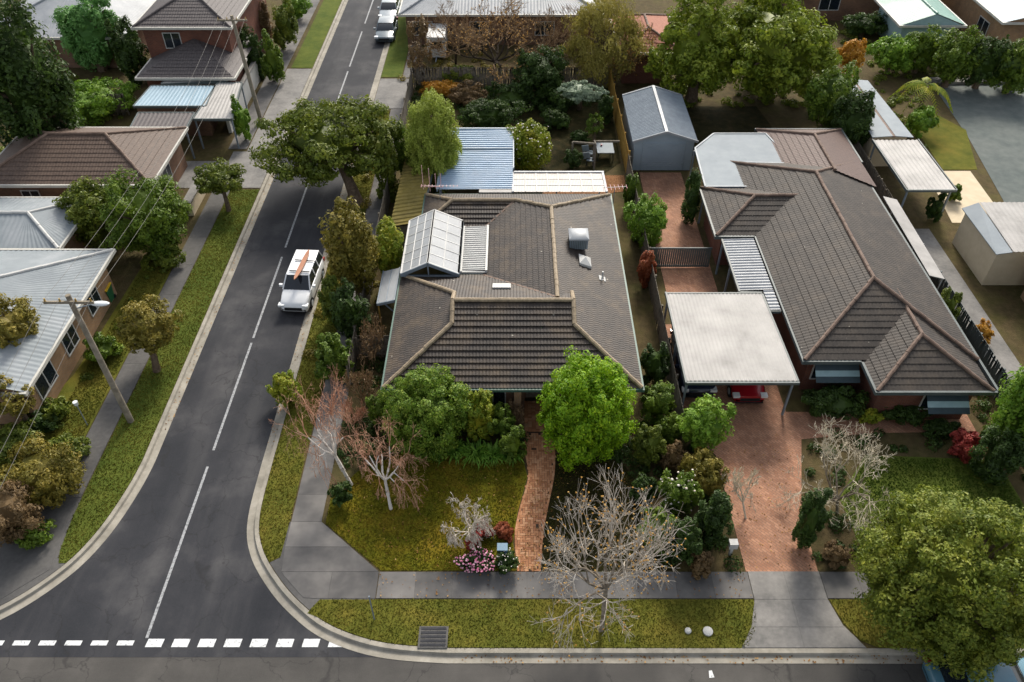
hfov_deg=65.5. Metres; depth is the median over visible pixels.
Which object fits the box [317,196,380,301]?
tree
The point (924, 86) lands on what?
palm tree
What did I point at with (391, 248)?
tree
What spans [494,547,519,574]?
flowering shrub
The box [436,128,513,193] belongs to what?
patio roof
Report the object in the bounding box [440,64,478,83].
shrub
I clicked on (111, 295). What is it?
wheelie bin
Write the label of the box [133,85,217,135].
garage
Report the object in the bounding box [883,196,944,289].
awning roof
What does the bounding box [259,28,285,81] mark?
shrub
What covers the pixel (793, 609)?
driveway crossing
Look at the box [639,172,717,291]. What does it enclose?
neighbour yard paving
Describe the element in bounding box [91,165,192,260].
tree
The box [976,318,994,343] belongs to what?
shrub
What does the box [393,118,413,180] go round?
shrub
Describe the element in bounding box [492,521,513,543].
shrub
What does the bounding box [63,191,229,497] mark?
footpath across street
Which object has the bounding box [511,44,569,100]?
tree
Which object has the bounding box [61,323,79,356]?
window
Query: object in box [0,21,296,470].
ground cover
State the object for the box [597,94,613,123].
shrub
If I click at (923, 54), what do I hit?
hedge tree
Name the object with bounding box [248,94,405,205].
street tree
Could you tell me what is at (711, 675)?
road mark
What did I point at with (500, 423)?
shrub
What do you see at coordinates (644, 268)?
shrub
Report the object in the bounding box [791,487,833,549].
shrub
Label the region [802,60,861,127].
tree
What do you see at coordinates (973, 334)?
timber fence
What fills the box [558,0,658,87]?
willow tree
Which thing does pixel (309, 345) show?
verge grass
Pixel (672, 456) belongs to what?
shrub
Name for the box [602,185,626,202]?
tv antenna
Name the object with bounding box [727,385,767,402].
parked car
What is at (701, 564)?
shrub
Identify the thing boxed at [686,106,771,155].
neighbour back lawn
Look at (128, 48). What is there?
shrub
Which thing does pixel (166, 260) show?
shrub
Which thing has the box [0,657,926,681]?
front street
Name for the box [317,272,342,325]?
shrub
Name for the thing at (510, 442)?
shrub
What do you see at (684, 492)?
flowering shrub
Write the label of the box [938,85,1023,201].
court
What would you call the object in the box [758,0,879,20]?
house
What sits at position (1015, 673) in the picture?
parked car
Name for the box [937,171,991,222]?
concrete yard
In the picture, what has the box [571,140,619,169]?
pergola
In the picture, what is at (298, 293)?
parked car
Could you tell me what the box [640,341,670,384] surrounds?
shrub
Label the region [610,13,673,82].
house
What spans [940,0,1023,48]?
house
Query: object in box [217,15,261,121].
power pole
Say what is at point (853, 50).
tree
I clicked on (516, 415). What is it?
twiggy shrub
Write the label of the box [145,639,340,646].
give way line
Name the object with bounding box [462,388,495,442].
shrub
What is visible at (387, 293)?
lean to
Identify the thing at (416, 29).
window
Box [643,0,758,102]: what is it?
tree
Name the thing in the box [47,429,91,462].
shrub
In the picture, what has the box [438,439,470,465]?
strap leaf plant
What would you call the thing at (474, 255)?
link roof
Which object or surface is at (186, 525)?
line
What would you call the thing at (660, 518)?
shrub
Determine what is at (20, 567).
corner footpath
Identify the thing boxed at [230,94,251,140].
shrub
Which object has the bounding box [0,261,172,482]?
front lawn across street
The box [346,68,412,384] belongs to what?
timber fence
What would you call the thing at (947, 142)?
court lawn
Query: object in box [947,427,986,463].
shrub
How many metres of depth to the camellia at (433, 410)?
36.35 m
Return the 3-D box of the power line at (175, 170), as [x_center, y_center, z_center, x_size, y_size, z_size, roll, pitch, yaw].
[-18.881,-12.305,46.534,0.020,1.318,31.513,-1,43,-1]
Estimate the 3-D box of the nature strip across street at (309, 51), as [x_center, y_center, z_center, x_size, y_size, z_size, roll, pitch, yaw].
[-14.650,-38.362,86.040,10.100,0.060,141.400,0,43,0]
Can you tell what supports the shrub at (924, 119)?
on the garden ground at (1003, 306)
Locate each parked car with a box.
[278,249,324,312]
[373,16,397,41]
[377,0,400,16]
[670,329,717,397]
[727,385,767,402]
[922,655,1023,681]
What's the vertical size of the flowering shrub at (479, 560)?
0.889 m
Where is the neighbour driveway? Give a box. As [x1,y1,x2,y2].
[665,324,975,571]
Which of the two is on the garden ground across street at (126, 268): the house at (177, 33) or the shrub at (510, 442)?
the house at (177, 33)
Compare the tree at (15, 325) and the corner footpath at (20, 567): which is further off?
the tree at (15, 325)
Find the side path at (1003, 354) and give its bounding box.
[915,229,1022,385]
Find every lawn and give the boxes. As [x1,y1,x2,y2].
[326,452,526,570]
[507,92,620,193]
[633,173,656,260]
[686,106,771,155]
[840,455,1023,552]
[920,115,976,169]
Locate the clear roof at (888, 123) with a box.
[853,79,912,165]
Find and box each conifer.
[0,0,85,146]
[49,0,121,71]
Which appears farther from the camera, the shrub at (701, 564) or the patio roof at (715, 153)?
the patio roof at (715, 153)
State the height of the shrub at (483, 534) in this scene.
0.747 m
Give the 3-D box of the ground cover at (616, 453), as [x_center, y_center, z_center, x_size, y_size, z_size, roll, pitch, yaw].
[-0.046,-6.164,50.634,17.185,0.633,46.267,0,43,0]
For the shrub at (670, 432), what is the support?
on the garden ground at (1003, 306)
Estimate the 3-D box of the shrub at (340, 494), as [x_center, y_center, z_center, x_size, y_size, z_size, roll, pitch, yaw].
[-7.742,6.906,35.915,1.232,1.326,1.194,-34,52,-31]
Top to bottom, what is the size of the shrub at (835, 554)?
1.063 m
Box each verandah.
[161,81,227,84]
[479,171,607,193]
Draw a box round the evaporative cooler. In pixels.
[568,228,588,249]
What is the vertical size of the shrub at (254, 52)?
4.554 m
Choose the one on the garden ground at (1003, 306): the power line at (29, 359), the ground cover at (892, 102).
the ground cover at (892, 102)
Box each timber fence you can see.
[77,94,129,114]
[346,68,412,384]
[355,335,389,358]
[412,67,608,87]
[608,68,630,171]
[626,154,684,438]
[834,121,893,214]
[891,213,1011,405]
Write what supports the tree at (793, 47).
on the garden ground at (1003, 306)
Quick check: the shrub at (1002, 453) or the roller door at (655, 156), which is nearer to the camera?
the shrub at (1002, 453)
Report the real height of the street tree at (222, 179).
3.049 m
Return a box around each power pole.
[43,294,133,423]
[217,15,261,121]
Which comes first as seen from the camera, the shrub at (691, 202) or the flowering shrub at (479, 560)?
the flowering shrub at (479, 560)
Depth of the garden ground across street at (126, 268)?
59.91 m
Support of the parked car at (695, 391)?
on the neighbour driveway
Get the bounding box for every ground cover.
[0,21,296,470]
[301,48,600,359]
[337,85,708,567]
[674,28,961,147]
[686,395,1023,573]
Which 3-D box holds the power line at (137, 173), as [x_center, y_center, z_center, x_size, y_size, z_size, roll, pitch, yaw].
[-20.881,-12.305,46.534,0.020,1.318,31.513,-1,43,-1]
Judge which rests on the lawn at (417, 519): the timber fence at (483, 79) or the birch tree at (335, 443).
the birch tree at (335, 443)
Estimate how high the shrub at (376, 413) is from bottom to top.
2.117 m
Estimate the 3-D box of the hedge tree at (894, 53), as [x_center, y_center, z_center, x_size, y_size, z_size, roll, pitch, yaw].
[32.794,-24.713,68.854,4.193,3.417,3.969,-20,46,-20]
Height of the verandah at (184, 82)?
2.580 m
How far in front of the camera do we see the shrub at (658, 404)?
38.56 m
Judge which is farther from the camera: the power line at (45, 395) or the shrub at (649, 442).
the shrub at (649, 442)
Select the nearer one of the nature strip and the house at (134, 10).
the nature strip
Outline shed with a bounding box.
[390,158,433,248]
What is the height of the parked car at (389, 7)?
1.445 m
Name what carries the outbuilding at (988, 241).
on the garden ground at (1003, 306)
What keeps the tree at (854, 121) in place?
on the garden ground at (1003, 306)
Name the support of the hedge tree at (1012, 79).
on the garden ground at (1003, 306)
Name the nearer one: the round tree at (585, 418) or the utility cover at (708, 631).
the utility cover at (708, 631)
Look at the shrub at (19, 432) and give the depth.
37.57 m
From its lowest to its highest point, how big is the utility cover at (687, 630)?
0.140 m
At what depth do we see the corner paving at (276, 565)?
33.49 m
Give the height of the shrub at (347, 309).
4.314 m
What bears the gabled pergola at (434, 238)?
on the garden ground at (1003, 306)
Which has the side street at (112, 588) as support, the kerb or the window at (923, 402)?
the kerb
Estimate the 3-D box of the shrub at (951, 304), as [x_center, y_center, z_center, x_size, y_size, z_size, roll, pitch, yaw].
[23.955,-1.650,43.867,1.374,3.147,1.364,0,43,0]
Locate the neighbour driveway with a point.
(765, 421)
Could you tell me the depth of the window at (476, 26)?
73.14 m
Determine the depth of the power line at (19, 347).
32.92 m
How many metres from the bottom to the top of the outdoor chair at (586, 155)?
1.036 m
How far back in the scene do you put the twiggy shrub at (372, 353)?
41.84 m
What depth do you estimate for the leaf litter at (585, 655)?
31.05 m
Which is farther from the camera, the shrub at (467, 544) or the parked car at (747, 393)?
the parked car at (747, 393)
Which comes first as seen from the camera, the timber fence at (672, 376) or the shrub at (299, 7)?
the timber fence at (672, 376)
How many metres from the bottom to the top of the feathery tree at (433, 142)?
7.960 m
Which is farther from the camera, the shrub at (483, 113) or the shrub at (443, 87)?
the shrub at (443, 87)
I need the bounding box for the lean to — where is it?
[376,267,400,334]
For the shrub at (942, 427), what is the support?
on the garden ground at (1003, 306)
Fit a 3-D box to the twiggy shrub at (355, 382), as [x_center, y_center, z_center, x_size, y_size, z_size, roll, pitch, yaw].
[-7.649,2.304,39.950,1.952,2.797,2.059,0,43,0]
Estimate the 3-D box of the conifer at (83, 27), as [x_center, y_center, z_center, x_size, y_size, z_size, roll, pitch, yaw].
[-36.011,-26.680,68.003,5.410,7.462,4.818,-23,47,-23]
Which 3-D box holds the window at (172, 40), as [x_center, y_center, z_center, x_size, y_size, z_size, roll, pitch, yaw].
[-27.500,-24.345,64.518,1.400,1.300,0.060,0,43,0]
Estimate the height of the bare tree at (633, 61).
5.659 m
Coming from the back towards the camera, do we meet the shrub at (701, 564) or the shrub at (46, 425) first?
the shrub at (46, 425)
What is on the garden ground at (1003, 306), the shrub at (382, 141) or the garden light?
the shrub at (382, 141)
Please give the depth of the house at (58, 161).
52.22 m
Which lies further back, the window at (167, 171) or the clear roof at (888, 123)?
the clear roof at (888, 123)
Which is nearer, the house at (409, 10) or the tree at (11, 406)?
the tree at (11, 406)
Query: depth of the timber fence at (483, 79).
67.03 m
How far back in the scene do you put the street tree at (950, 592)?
27.91 m
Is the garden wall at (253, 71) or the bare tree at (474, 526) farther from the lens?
the garden wall at (253, 71)
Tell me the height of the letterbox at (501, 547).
1.075 m
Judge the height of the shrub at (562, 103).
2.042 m
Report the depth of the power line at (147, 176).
43.52 m
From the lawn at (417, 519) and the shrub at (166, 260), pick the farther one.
the shrub at (166, 260)
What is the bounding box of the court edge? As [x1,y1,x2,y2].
[922,77,1004,84]
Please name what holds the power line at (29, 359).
attached to the power pole at (105, 370)
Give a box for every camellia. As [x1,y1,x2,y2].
[376,363,473,463]
[504,118,552,170]
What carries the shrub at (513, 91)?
on the back lawn at (561, 140)
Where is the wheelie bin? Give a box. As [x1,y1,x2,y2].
[105,282,115,302]
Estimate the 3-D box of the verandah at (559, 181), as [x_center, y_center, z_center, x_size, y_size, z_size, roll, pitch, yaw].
[2.000,-9.485,52.583,8.200,2.780,2.986,0,43,0]
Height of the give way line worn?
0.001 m
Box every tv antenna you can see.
[421,165,457,198]
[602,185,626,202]
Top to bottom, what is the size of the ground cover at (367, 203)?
0.633 m
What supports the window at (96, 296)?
in the house at (36, 274)
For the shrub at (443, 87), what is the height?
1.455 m
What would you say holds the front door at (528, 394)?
in the brick house at (526, 309)
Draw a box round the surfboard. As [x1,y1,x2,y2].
[289,249,314,279]
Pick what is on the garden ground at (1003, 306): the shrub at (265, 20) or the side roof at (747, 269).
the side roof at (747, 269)
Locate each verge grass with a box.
[259,111,931,648]
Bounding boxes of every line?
[0,299,43,384]
[0,299,58,416]
[0,299,74,452]
[0,299,89,487]
[47,20,216,294]
[61,20,225,295]
[77,19,235,295]
[91,19,244,296]
[145,0,373,637]
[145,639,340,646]
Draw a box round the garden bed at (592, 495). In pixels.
[541,453,676,570]
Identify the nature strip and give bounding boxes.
[260,112,1023,647]
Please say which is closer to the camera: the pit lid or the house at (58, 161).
the pit lid
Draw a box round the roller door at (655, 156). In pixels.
[640,143,685,169]
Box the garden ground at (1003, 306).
[259,0,1023,647]
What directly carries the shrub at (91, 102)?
on the garden ground across street at (126, 268)
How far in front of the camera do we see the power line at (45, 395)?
31.33 m
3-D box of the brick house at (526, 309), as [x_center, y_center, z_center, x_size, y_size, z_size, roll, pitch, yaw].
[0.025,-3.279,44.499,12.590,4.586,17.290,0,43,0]
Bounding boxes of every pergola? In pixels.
[400,209,463,276]
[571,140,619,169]
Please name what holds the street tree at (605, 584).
on the nature strip
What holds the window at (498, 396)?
in the brick house at (526, 309)
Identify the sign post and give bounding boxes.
[368,596,374,619]
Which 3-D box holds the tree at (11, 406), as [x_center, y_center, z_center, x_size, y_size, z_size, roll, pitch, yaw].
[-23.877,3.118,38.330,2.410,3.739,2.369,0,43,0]
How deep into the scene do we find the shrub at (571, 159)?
57.17 m
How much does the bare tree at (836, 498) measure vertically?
5.039 m
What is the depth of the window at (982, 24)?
73.68 m
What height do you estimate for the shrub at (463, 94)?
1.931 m
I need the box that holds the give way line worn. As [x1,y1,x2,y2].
[0,641,133,644]
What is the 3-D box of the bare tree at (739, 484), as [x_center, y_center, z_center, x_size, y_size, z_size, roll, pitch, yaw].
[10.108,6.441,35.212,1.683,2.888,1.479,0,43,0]
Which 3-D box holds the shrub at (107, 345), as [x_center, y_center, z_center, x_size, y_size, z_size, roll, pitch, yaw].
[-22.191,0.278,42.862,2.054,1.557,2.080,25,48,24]
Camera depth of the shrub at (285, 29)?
71.61 m
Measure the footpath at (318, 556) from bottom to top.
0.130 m
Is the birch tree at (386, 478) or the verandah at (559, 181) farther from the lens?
the verandah at (559, 181)
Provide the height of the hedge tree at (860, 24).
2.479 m
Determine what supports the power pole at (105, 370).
on the nature strip across street at (309, 51)
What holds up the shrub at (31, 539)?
on the corner footpath at (20, 567)
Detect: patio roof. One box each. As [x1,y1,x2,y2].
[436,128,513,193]
[689,133,783,223]
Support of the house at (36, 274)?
on the garden ground across street at (126, 268)
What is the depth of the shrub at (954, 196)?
54.21 m
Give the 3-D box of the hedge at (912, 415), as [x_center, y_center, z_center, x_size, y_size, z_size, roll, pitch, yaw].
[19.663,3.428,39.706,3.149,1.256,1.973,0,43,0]
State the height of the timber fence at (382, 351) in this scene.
1.614 m
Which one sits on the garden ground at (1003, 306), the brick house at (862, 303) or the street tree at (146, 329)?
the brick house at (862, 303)
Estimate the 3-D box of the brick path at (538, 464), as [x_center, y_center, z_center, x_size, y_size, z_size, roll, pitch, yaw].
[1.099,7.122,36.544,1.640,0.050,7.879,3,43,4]
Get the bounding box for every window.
[20,190,40,195]
[34,360,58,400]
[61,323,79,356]
[86,286,101,316]
[162,32,181,48]
[162,163,172,178]
[413,21,431,35]
[469,21,488,35]
[491,392,505,409]
[535,21,554,35]
[809,365,815,378]
[818,0,840,9]
[918,395,927,409]
[976,15,989,35]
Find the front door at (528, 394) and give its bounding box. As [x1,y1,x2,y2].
[526,392,540,396]
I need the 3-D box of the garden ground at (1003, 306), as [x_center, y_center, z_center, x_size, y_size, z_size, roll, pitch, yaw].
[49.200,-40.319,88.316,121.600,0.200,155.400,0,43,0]
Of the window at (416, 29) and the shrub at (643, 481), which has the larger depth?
the window at (416, 29)
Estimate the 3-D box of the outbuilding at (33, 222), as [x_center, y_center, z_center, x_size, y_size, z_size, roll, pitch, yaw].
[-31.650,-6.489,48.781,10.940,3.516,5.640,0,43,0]
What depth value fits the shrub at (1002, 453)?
35.73 m
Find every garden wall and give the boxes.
[184,178,205,215]
[226,61,259,132]
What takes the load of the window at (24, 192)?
in the house at (58, 161)
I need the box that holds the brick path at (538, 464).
[515,433,555,571]
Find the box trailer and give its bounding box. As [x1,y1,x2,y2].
[426,23,447,61]
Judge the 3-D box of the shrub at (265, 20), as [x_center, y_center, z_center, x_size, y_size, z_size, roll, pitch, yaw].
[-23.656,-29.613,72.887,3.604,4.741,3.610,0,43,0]
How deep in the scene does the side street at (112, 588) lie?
36.42 m
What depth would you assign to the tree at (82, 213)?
48.31 m
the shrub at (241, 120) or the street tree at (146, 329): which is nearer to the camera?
the street tree at (146, 329)
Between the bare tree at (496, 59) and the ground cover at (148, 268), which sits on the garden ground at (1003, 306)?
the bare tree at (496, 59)
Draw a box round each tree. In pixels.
[0,293,40,348]
[0,373,35,420]
[52,175,123,248]
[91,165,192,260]
[112,293,184,372]
[192,157,246,211]
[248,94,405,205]
[269,365,372,495]
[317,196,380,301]
[346,414,428,509]
[372,214,403,275]
[404,86,463,193]
[406,13,432,86]
[424,0,487,63]
[428,0,561,83]
[441,493,494,551]
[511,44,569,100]
[521,4,593,78]
[529,463,691,658]
[536,345,639,472]
[557,80,609,109]
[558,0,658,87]
[585,112,603,141]
[605,15,657,82]
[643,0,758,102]
[675,393,736,452]
[715,0,842,105]
[721,466,761,518]
[771,414,896,535]
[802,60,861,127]
[830,88,875,147]
[837,38,867,75]
[840,10,887,37]
[849,483,1023,681]
[865,32,920,73]
[889,77,952,127]
[901,23,943,72]
[931,24,985,87]
[960,34,1021,88]
[982,364,1023,447]
[983,38,1023,94]
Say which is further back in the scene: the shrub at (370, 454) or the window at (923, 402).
the window at (923, 402)
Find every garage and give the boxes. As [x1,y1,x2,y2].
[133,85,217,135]
[622,85,698,169]
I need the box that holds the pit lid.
[418,626,448,647]
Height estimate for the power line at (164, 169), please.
1.318 m
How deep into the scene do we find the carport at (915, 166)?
53.39 m
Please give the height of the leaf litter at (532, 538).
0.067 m
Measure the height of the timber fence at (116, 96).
1.813 m
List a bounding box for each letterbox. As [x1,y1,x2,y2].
[497,543,507,553]
[728,539,738,555]
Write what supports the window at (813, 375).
in the brick house at (862, 303)
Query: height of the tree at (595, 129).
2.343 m
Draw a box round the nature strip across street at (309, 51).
[59,0,408,562]
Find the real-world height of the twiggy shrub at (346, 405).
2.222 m
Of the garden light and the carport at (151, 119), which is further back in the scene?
the carport at (151, 119)
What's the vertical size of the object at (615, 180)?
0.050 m
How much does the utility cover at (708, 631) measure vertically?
0.140 m
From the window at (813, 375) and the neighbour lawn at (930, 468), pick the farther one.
the window at (813, 375)
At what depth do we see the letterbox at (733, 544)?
33.70 m
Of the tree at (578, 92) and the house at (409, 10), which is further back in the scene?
the house at (409, 10)
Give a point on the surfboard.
(301, 265)
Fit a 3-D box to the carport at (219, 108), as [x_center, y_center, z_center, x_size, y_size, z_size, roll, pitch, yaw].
[-21.940,-17.424,61.401,2.912,2.530,6.203,0,43,0]
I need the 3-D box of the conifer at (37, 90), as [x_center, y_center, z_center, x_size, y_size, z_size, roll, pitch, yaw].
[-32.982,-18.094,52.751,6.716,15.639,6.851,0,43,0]
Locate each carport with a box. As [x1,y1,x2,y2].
[130,112,200,158]
[193,82,247,148]
[664,292,799,414]
[870,139,957,212]
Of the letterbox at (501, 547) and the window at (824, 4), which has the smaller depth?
the letterbox at (501, 547)
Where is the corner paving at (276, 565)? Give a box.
[0,498,376,624]
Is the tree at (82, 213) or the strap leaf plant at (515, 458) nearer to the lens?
the strap leaf plant at (515, 458)
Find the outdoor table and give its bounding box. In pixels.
[596,143,613,160]
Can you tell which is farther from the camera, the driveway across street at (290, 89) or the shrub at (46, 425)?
the driveway across street at (290, 89)
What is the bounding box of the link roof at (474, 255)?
[460,225,488,273]
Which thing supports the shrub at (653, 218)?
on the garden ground at (1003, 306)
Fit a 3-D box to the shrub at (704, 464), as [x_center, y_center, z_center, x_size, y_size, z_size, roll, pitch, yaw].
[8.642,5.925,36.026,1.950,2.627,2.241,-16,45,-16]
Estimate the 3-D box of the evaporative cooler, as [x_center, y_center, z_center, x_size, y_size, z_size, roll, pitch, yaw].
[3.708,-5.597,44.577,1.100,1.230,1.100,0,43,0]
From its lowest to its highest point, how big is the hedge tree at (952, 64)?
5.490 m
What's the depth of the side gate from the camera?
48.62 m
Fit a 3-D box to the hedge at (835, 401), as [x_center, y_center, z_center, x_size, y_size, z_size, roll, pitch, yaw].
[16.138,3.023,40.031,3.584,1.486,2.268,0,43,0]
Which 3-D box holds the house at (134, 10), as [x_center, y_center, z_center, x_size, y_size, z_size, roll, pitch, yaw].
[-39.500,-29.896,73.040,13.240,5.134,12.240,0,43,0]
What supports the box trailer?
on the garden ground at (1003, 306)
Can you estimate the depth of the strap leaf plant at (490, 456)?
37.83 m
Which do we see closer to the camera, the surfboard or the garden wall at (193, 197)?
the surfboard
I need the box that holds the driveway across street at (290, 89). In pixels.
[175,69,311,187]
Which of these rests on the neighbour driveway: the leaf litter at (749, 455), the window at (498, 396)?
the leaf litter at (749, 455)
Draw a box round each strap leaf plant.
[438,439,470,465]
[456,437,494,470]
[477,438,506,466]
[496,449,524,465]
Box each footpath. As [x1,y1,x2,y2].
[0,499,74,598]
[228,0,1010,598]
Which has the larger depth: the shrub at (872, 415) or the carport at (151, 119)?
the carport at (151, 119)
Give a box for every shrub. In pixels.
[0,419,43,464]
[0,431,86,509]
[0,479,45,547]
[7,518,56,549]
[20,405,59,433]
[40,396,71,422]
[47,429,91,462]
[72,76,139,126]
[82,331,123,361]
[103,14,148,84]
[139,237,185,268]
[239,23,264,79]
[258,0,273,42]
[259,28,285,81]
[265,369,303,408]
[271,0,298,49]
[283,0,312,18]
[313,332,354,383]
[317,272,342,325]
[327,480,352,507]
[329,277,373,340]
[336,397,368,436]
[341,361,379,412]
[352,440,384,464]
[357,311,386,371]
[365,392,387,430]
[368,118,399,202]
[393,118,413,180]
[418,79,457,97]
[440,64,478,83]
[447,79,487,106]
[453,546,495,572]
[455,98,532,127]
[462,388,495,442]
[464,535,479,550]
[473,519,494,540]
[484,78,542,108]
[486,401,515,436]
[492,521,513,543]
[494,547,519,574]
[498,424,527,462]
[505,399,527,428]
[534,80,575,112]
[539,108,570,129]
[563,148,583,168]
[570,129,590,141]
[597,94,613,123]
[623,173,638,204]
[623,190,667,248]
[629,472,658,502]
[630,422,667,468]
[635,500,678,555]
[637,250,656,288]
[637,380,676,426]
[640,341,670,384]
[655,411,682,445]
[657,468,704,516]
[659,440,689,472]
[668,516,702,565]
[677,446,730,495]
[680,168,701,224]
[690,551,713,579]
[692,489,733,550]
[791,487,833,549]
[822,539,854,569]
[859,408,884,423]
[904,104,939,138]
[921,417,961,438]
[925,192,946,222]
[941,286,962,318]
[946,183,961,200]
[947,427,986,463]
[967,424,1023,485]
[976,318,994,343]
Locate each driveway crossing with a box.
[374,79,408,108]
[742,571,865,647]
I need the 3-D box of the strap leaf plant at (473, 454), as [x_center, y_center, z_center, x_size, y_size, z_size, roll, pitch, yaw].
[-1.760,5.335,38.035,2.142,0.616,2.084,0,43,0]
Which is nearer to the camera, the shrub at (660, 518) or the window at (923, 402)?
the shrub at (660, 518)
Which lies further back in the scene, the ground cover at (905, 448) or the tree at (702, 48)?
the tree at (702, 48)
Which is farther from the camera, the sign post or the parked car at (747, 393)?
the parked car at (747, 393)
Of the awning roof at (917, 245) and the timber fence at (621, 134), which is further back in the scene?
the timber fence at (621, 134)
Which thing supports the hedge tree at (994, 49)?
on the garden ground at (1003, 306)
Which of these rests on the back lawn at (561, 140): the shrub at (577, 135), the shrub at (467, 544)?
the shrub at (577, 135)
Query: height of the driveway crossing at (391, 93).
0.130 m
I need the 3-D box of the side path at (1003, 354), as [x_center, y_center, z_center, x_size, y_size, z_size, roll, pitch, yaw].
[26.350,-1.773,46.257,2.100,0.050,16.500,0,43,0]
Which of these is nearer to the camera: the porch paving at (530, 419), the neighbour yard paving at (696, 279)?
the porch paving at (530, 419)
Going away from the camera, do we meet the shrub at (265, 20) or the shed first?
the shed
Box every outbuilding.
[0,196,95,248]
[952,202,1023,284]
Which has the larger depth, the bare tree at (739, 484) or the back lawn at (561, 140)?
the back lawn at (561, 140)
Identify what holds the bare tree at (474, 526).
on the lawn at (417, 519)
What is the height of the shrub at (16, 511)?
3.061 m
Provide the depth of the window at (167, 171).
54.70 m
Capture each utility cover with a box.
[685,627,690,633]
[703,626,712,636]
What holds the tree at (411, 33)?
on the garden ground at (1003, 306)
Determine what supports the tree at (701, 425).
on the garden ground at (1003, 306)
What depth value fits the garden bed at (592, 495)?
35.84 m
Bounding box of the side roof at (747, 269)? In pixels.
[715,238,780,313]
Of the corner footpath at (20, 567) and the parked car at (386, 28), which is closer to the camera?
the corner footpath at (20, 567)
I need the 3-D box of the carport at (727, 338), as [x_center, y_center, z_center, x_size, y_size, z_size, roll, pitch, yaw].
[11.095,0.591,41.734,5.510,2.632,7.000,0,43,0]
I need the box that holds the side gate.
[651,247,712,266]
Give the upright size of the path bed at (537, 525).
0.046 m
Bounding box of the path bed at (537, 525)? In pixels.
[517,432,552,571]
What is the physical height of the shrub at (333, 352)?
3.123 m
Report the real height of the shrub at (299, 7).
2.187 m
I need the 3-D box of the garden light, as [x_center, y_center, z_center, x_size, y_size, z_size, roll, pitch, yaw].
[-21.178,3.583,39.154,0.222,1.720,0.222,-16,45,-16]
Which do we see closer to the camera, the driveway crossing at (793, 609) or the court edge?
the driveway crossing at (793, 609)
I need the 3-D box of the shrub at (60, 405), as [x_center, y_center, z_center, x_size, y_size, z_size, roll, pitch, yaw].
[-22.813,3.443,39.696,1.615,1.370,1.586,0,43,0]
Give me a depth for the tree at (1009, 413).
35.75 m
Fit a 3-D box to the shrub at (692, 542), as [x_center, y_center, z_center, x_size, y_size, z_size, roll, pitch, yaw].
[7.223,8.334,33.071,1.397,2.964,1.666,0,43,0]
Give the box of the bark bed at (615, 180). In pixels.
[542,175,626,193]
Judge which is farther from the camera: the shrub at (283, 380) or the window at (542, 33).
the window at (542, 33)
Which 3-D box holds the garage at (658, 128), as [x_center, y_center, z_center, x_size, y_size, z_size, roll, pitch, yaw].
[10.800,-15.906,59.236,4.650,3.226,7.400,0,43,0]
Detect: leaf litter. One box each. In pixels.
[165,163,918,663]
[337,463,744,596]
[645,177,810,568]
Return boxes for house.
[0,0,154,67]
[0,126,188,198]
[0,248,116,423]
[130,0,270,86]
[380,193,644,422]
[398,0,600,44]
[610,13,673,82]
[699,128,998,418]
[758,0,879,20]
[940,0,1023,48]
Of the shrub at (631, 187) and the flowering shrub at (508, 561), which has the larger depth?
the shrub at (631, 187)
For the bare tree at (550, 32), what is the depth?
66.54 m
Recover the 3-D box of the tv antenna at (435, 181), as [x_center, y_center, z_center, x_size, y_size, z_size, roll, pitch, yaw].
[-4.448,-9.661,48.475,2.231,2.600,0.478,0,43,0]
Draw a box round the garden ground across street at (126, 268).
[0,0,341,600]
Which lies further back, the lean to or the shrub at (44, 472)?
the lean to
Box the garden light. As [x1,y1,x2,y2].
[72,400,87,425]
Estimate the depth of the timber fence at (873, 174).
54.74 m
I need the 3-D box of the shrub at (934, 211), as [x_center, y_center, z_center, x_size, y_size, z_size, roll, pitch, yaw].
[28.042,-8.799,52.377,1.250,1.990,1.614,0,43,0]
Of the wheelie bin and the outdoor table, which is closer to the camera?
the wheelie bin
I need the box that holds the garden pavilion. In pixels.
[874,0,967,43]
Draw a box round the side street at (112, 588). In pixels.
[0,0,384,656]
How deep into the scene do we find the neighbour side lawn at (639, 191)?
55.66 m
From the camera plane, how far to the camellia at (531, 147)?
55.99 m
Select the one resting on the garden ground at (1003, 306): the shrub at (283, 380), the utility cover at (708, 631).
the shrub at (283, 380)
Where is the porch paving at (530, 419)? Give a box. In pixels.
[524,401,547,431]
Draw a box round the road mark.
[709,670,713,677]
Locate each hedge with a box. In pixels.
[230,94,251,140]
[801,383,871,419]
[878,405,934,426]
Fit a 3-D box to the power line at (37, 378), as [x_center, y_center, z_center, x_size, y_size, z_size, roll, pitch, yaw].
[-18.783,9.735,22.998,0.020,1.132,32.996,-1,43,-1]
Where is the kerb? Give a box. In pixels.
[0,0,1023,663]
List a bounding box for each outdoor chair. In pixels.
[582,145,592,154]
[583,152,593,164]
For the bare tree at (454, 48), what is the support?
on the garden ground at (1003, 306)

